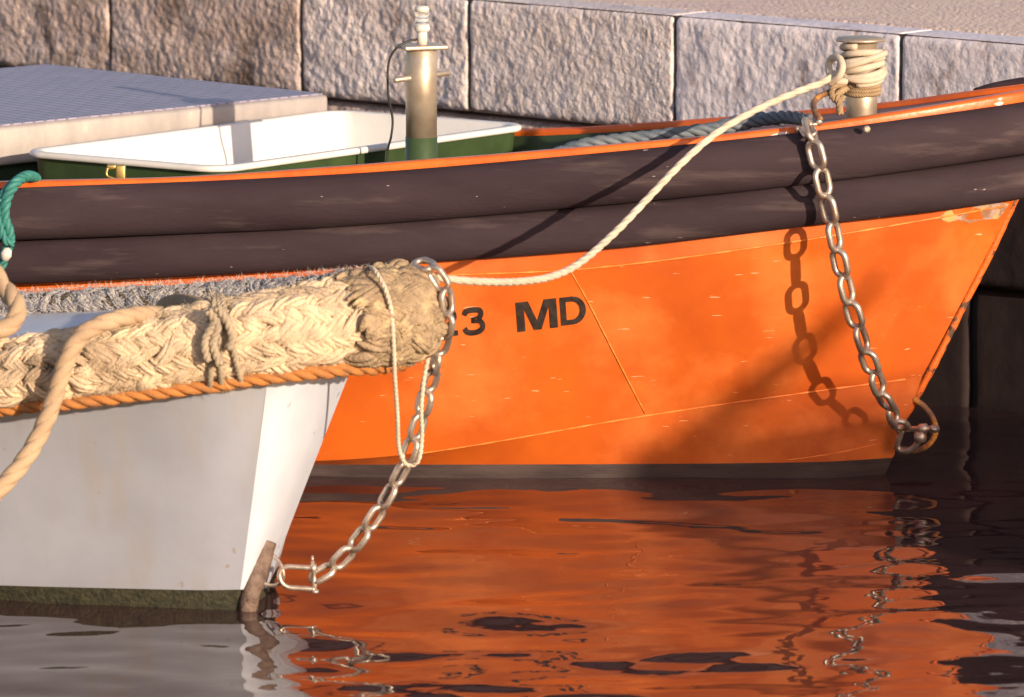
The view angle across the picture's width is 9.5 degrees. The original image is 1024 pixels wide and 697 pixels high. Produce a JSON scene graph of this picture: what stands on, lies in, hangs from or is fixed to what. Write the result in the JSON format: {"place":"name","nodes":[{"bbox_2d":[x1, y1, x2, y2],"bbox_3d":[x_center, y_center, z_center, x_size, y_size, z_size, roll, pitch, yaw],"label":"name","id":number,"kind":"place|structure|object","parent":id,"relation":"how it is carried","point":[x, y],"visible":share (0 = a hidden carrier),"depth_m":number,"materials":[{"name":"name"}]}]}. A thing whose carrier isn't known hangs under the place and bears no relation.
{"place":"outdoors","nodes":[
{"label":"outdoors","id":0,"kind":"place"},
{"bbox_2d":[0,402,1023,696],"bbox_3d":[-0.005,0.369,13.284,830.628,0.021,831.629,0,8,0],"label":"water","id":1,"kind":"structure","parent":0,"point":[902,576],"depth_m":12.33,"materials":[{"name":"brown liquid"}]},
{"bbox_2d":[0,310,347,611],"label":"rowing boat","id":2,"kind":"object","parent":1,"relation":"on","point":[190,501],"visible":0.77,"depth_m":12.20,"materials":[{"name":"white paint"}]},
{"bbox_2d":[0,264,362,316],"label":"rope fender","id":3,"kind":"object","parent":2,"relation":"on","point":[88,299],"visible":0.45,"depth_m":12.78,"materials":[{"name":"grey fabric"}]},
{"bbox_2d":[0,258,448,408],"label":"rope fender","id":4,"kind":"object","parent":2,"relation":"on","point":[345,316],"visible":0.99,"depth_m":11.94,"materials":[{"name":"fabric"}]},
{"bbox_2d":[0,265,26,338],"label":"rope loop","id":5,"kind":"object","parent":4,"relation":"on","point":[13,300],"visible":1,"depth_m":12.00,"materials":[{"name":"beige fabric"}]},
{"bbox_2d":[0,305,163,500],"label":"mooring line","id":6,"kind":"object","parent":4,"relation":"hanging from","point":[14,472],"visible":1,"depth_m":11.88,"materials":[{"name":"beige fabric"}]},
{"bbox_2d":[0,363,405,416],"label":"laid rope","id":7,"kind":"object","parent":4,"relation":"attached to","point":[311,373],"visible":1,"depth_m":11.96,"materials":[{"name":"orange fabric"}]},
{"bbox_2d":[308,257,455,584],"bbox_3d":[-0.238,0.144,12.208,0.344,0.676,0.125,6,10,34],"label":"mooring chain","id":8,"kind":"object","parent":4,"relation":"hanging from","point":[381,506],"visible":1,"depth_m":12.23,"materials":[{"name":"silver metal"}]},
{"bbox_2d":[368,265,430,467],"bbox_3d":[-0.233,0.040,12.086,0.102,0.418,0.196,4,9,27],"label":"twine loop","id":9,"kind":"object","parent":4,"relation":"hanging from","point":[374,270],"visible":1,"depth_m":12.10,"materials":[{"name":"beige fabric"}]},
{"bbox_2d":[277,555,318,593],"bbox_3d":[-0.428,0.452,12.290,0.084,0.077,0.016,0,8,0],"label":"shackle","id":10,"kind":"object","parent":2,"relation":"attached to","point":[312,568],"visible":1,"depth_m":12.29,"materials":[{"name":"silver metal"}]},
{"bbox_2d":[0,6,1023,477],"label":"fishing boat","id":11,"kind":"object","parent":1,"relation":"on","point":[688,320],"visible":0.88,"depth_m":13.61,"materials":[{"name":"orange paint"}]},
{"bbox_2d":[0,170,40,269],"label":"teal rope","id":12,"kind":"object","parent":11,"relation":"attached to","point":[9,189],"visible":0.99,"depth_m":13.43,"materials":[{"name":"teal fabric"}]},
{"bbox_2d":[29,110,521,179],"bbox_3d":[-0.539,-0.348,14.300,0.589,0.290,1.166,6,10,37],"label":"fish tub","id":13,"kind":"object","parent":11,"relation":"in","point":[323,139],"visible":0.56,"depth_m":14.43,"materials":[{"name":"green paint"}]},
{"bbox_2d":[436,43,887,285],"bbox_3d":[0.271,-0.380,12.985,0.191,0.399,1.933,5,10,31],"label":"bow line","id":14,"kind":"object","parent":11,"relation":"attached to","point":[845,66],"visible":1,"depth_m":13.43,"materials":[{"name":"beige fabric"}]},
{"bbox_2d":[553,110,813,148],"bbox_3d":[0.368,-0.474,13.641,0.594,0.123,0.255,0,8,0],"label":"laid rope","id":15,"kind":"object","parent":11,"relation":"on","point":[782,118],"visible":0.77,"depth_m":13.64,"materials":[{"name":"fabric"}]},
{"bbox_2d":[796,120,822,138],"bbox_3d":[0.643,-0.480,13.426,0.062,0.038,0.060,3,9,20],"label":"shackle","id":16,"kind":"object","parent":11,"relation":"attached to","point":[799,129],"visible":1,"depth_m":13.43,"materials":[{"name":"silver metal"}]},
{"bbox_2d":[802,117,910,430],"bbox_3d":[0.780,-0.155,13.560,0.108,0.733,0.374,8,11,42],"label":"mooring chain","id":17,"kind":"object","parent":16,"relation":"hanging from","point":[890,407],"visible":1,"depth_m":13.46,"materials":[{"name":"silver metal"}]},
{"bbox_2d":[810,86,847,120],"bbox_3d":[0.691,-0.542,13.562,0.048,0.059,0.269,2,8,15],"label":"iron hook","id":18,"kind":"object","parent":11,"relation":"attached to","point":[813,104],"visible":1,"depth_m":13.51,"materials":[{"name":"brown metal"}]},
{"bbox_2d":[828,84,849,115],"bbox_3d":[0.729,-0.554,13.634,0.031,0.074,0.066,6,10,36],"label":"cord knot","id":19,"kind":"object","parent":11,"relation":"attached to","point":[837,97],"visible":1,"depth_m":13.62,"materials":[{"name":"beige fabric"}]},
{"bbox_2d":[843,82,880,97],"bbox_3d":[0.781,-0.584,13.717,0.087,0.040,0.087,0,8,0],"label":"twisted cord","id":20,"kind":"object","parent":11,"relation":"attached to","point":[854,91],"visible":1,"depth_m":13.68,"materials":[{"name":"beige fabric"}]},
{"bbox_2d":[894,423,937,453],"bbox_3d":[0.906,0.203,13.778,0.110,0.076,0.032,4,9,26],"label":"shackle","id":21,"kind":"object","parent":11,"relation":"attached to","point":[921,428],"visible":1,"depth_m":13.78,"materials":[{"name":"metal"}]},
{"bbox_2d":[0,0,1023,412],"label":"quay wall","id":22,"kind":"structure","parent":1,"relation":"in","point":[528,64],"depth_m":15.59,"materials":[{"name":"stone"}]},
{"bbox_2d":[578,0,1023,35],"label":"pavement","id":23,"kind":"structure","parent":0,"point":[1003,17],"depth_m":15.37,"materials":[{"name":"stone"}]}
]}

